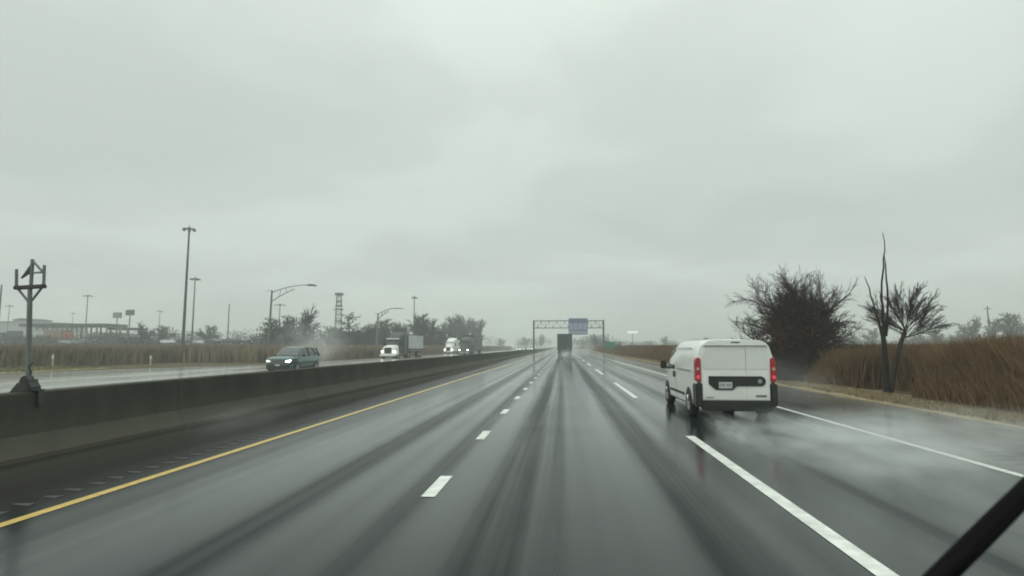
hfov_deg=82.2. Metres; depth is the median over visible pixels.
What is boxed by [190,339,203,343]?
parked car
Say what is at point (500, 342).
bare tree
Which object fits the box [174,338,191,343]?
parked car
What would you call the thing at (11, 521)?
yellow edge line
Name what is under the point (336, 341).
bare tree
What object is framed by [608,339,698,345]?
woods
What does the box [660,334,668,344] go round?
bare tree
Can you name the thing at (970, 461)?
white edge line
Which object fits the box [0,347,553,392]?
road
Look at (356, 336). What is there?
bare tree
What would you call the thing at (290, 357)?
suv car
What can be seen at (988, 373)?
reeds
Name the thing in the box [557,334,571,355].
box truck
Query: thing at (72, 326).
fuel canopy
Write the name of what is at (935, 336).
bare tree
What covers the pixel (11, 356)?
reeds
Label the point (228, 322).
pole
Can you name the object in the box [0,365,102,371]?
verge grass
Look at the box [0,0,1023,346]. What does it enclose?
sky
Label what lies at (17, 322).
warehouse
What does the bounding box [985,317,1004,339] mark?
bare tree
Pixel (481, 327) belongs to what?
bare tree
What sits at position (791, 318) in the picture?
bare tree
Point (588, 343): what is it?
woods
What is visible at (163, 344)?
lot pad
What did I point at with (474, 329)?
bare tree
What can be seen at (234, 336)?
woods
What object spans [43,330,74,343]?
parked truck
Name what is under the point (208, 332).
bare tree
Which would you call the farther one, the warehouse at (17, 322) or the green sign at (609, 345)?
the warehouse at (17, 322)
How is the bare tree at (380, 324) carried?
on the ground at (157, 365)
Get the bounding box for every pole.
[0,284,1,309]
[227,304,229,337]
[984,306,990,338]
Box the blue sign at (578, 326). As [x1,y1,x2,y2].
[569,318,587,334]
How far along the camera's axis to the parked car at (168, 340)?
152.35 m
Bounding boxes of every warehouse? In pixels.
[0,321,84,332]
[13,318,51,330]
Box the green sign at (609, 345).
[605,342,613,354]
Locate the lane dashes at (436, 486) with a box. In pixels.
[421,356,554,496]
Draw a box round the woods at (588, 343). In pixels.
[574,334,629,348]
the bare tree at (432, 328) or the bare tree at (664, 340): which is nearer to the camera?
the bare tree at (432, 328)
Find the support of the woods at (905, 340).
on the ground at (157, 365)
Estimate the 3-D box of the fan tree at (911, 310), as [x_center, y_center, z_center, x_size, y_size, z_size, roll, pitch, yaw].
[14.955,1.857,22.211,3.499,4.278,1.707,-1,-6,5]
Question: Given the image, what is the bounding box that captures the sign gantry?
[533,320,604,352]
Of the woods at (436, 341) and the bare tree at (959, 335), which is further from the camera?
the bare tree at (959, 335)
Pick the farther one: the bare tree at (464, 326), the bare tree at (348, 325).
the bare tree at (464, 326)
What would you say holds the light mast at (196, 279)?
on the lot pad
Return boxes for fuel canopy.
[19,324,127,343]
[108,327,146,336]
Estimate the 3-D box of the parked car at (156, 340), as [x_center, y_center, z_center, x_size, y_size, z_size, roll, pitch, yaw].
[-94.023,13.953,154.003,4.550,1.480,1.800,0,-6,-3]
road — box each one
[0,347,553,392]
[0,349,1023,575]
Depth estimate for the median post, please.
9.28 m
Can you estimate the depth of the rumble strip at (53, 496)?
7.99 m
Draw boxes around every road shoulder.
[0,348,556,514]
[572,348,1023,473]
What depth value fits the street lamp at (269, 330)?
64.54 m
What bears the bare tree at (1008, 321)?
on the ground at (157, 365)
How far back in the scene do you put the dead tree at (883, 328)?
20.42 m
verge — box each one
[574,348,1023,428]
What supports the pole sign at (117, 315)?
on the lot pad
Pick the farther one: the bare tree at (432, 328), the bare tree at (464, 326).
the bare tree at (464, 326)
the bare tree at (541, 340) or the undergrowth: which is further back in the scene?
the bare tree at (541, 340)
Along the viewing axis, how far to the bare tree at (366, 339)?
142.76 m
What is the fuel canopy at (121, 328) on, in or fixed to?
on the lot pad
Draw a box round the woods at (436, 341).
[235,328,461,345]
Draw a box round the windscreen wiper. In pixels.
[922,476,1023,575]
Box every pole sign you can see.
[113,312,121,323]
[125,310,134,331]
[627,331,637,343]
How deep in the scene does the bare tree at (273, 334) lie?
124.33 m
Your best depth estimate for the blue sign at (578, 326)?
157.63 m
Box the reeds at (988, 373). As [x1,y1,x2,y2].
[579,329,1023,414]
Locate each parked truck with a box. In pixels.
[7,331,22,338]
[23,331,65,343]
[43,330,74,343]
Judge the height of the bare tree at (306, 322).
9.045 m
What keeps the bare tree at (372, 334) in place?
on the ground at (157, 365)
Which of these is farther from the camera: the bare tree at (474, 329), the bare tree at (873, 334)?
the bare tree at (873, 334)
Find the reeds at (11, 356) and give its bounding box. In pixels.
[0,344,291,367]
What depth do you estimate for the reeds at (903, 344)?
60.43 m
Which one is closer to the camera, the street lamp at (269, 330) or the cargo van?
the cargo van
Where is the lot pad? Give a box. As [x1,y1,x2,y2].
[0,344,315,345]
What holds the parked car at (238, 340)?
on the lot pad
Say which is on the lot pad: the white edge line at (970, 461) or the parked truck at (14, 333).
the parked truck at (14, 333)
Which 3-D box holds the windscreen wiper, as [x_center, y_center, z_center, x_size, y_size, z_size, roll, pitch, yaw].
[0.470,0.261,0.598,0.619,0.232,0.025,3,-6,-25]
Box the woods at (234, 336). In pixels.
[132,330,258,343]
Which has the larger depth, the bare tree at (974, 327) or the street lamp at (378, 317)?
the bare tree at (974, 327)
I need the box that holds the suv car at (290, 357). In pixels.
[266,346,319,370]
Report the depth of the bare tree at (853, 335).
256.76 m
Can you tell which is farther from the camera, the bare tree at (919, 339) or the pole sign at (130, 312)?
the bare tree at (919, 339)
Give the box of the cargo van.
[660,339,777,415]
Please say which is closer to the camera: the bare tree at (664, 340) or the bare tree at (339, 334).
the bare tree at (339, 334)
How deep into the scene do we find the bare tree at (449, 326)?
211.63 m
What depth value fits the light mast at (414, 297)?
183.66 m
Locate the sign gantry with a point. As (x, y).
(564, 322)
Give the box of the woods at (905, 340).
[844,335,1014,343]
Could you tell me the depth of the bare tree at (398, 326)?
157.37 m
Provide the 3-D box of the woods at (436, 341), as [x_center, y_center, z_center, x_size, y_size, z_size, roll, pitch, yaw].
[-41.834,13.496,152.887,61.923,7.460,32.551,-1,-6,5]
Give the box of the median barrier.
[0,347,556,465]
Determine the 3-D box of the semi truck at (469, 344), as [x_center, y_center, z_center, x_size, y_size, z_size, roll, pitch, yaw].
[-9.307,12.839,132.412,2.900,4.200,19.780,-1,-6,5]
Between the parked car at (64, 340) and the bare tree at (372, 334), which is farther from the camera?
the parked car at (64, 340)
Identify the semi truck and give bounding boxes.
[380,332,423,358]
[443,338,459,353]
[458,335,481,354]
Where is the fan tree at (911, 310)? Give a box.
[858,282,956,392]
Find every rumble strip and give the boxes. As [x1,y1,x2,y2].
[0,356,530,513]
[602,356,1023,463]
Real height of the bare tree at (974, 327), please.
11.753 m
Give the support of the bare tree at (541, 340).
on the ground at (157, 365)
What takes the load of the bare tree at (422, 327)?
on the ground at (157, 365)
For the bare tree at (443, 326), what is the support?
on the ground at (157, 365)
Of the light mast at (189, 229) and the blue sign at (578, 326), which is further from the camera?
the blue sign at (578, 326)
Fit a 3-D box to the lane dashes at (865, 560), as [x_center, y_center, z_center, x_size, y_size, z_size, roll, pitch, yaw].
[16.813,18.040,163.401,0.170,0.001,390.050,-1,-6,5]
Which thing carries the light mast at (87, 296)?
on the lot pad
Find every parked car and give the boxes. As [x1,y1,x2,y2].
[58,339,78,343]
[144,338,161,343]
[160,338,176,343]
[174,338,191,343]
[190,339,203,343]
[204,339,221,343]
[222,338,233,343]
[231,338,250,343]
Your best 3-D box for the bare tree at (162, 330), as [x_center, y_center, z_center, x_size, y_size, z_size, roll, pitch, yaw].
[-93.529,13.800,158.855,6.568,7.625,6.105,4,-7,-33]
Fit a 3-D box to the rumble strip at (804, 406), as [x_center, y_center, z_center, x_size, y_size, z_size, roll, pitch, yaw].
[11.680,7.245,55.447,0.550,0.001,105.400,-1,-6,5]
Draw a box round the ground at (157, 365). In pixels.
[46,347,911,394]
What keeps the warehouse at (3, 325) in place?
on the lot pad
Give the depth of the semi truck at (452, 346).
141.46 m
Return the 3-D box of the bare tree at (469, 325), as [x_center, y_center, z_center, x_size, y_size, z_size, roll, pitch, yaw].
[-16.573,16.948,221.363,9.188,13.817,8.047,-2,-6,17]
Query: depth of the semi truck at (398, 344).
86.95 m
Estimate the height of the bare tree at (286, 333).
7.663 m
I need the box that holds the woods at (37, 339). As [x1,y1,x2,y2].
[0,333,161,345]
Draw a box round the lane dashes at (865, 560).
[579,357,898,575]
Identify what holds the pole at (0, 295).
on the ground at (157, 365)
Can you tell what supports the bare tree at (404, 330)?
on the ground at (157, 365)
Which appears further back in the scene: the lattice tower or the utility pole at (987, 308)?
the lattice tower
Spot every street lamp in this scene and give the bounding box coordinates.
[267,284,316,352]
[375,308,403,345]
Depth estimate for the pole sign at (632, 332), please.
373.16 m
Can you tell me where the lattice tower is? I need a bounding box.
[334,293,343,327]
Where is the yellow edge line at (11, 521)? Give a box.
[0,350,551,526]
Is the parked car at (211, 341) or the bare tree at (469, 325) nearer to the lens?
the parked car at (211, 341)
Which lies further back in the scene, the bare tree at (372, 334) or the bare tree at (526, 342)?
the bare tree at (526, 342)
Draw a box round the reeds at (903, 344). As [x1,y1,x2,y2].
[837,343,957,355]
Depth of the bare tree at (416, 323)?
151.79 m
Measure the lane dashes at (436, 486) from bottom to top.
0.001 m
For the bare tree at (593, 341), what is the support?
on the verge at (974, 417)
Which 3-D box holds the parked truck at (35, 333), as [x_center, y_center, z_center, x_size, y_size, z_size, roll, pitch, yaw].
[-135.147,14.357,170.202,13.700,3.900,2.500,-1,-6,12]
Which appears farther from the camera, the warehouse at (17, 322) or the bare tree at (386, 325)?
the warehouse at (17, 322)
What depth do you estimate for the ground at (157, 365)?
54.16 m
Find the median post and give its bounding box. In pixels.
[10,259,46,406]
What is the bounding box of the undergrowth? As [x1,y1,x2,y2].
[765,338,949,381]
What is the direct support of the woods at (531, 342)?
on the ground at (157, 365)
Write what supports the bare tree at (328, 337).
on the ground at (157, 365)
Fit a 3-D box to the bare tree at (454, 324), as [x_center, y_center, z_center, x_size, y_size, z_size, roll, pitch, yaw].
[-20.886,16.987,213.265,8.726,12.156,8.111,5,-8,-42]
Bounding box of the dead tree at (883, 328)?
[864,233,891,393]
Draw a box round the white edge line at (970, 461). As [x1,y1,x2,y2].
[577,350,1023,476]
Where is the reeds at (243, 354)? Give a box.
[32,343,511,362]
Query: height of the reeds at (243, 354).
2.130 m
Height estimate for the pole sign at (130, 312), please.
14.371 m
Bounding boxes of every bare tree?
[127,320,156,344]
[153,325,179,343]
[196,325,219,343]
[259,316,284,345]
[275,315,302,344]
[289,303,321,344]
[316,325,342,344]
[332,326,344,344]
[333,327,350,344]
[337,312,360,345]
[350,325,367,345]
[361,323,374,345]
[369,323,382,345]
[371,318,395,340]
[373,321,385,334]
[390,322,402,332]
[397,322,409,334]
[403,313,430,343]
[408,311,431,338]
[426,319,439,344]
[435,320,449,344]
[440,318,465,337]
[444,317,461,339]
[451,313,467,341]
[459,315,479,335]
[470,319,480,335]
[476,319,487,340]
[497,339,505,345]
[520,336,531,346]
[539,333,544,346]
[588,334,596,346]
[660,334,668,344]
[724,262,868,370]
[843,331,857,343]
[858,328,880,342]
[911,331,925,343]
[926,327,943,342]
[947,331,967,342]
[953,314,996,340]
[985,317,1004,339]
[992,312,1023,341]
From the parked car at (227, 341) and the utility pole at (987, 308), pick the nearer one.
the parked car at (227, 341)
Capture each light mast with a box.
[83,295,92,331]
[181,226,195,344]
[189,277,200,343]
[411,295,416,334]
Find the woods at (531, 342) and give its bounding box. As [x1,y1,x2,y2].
[483,336,589,347]

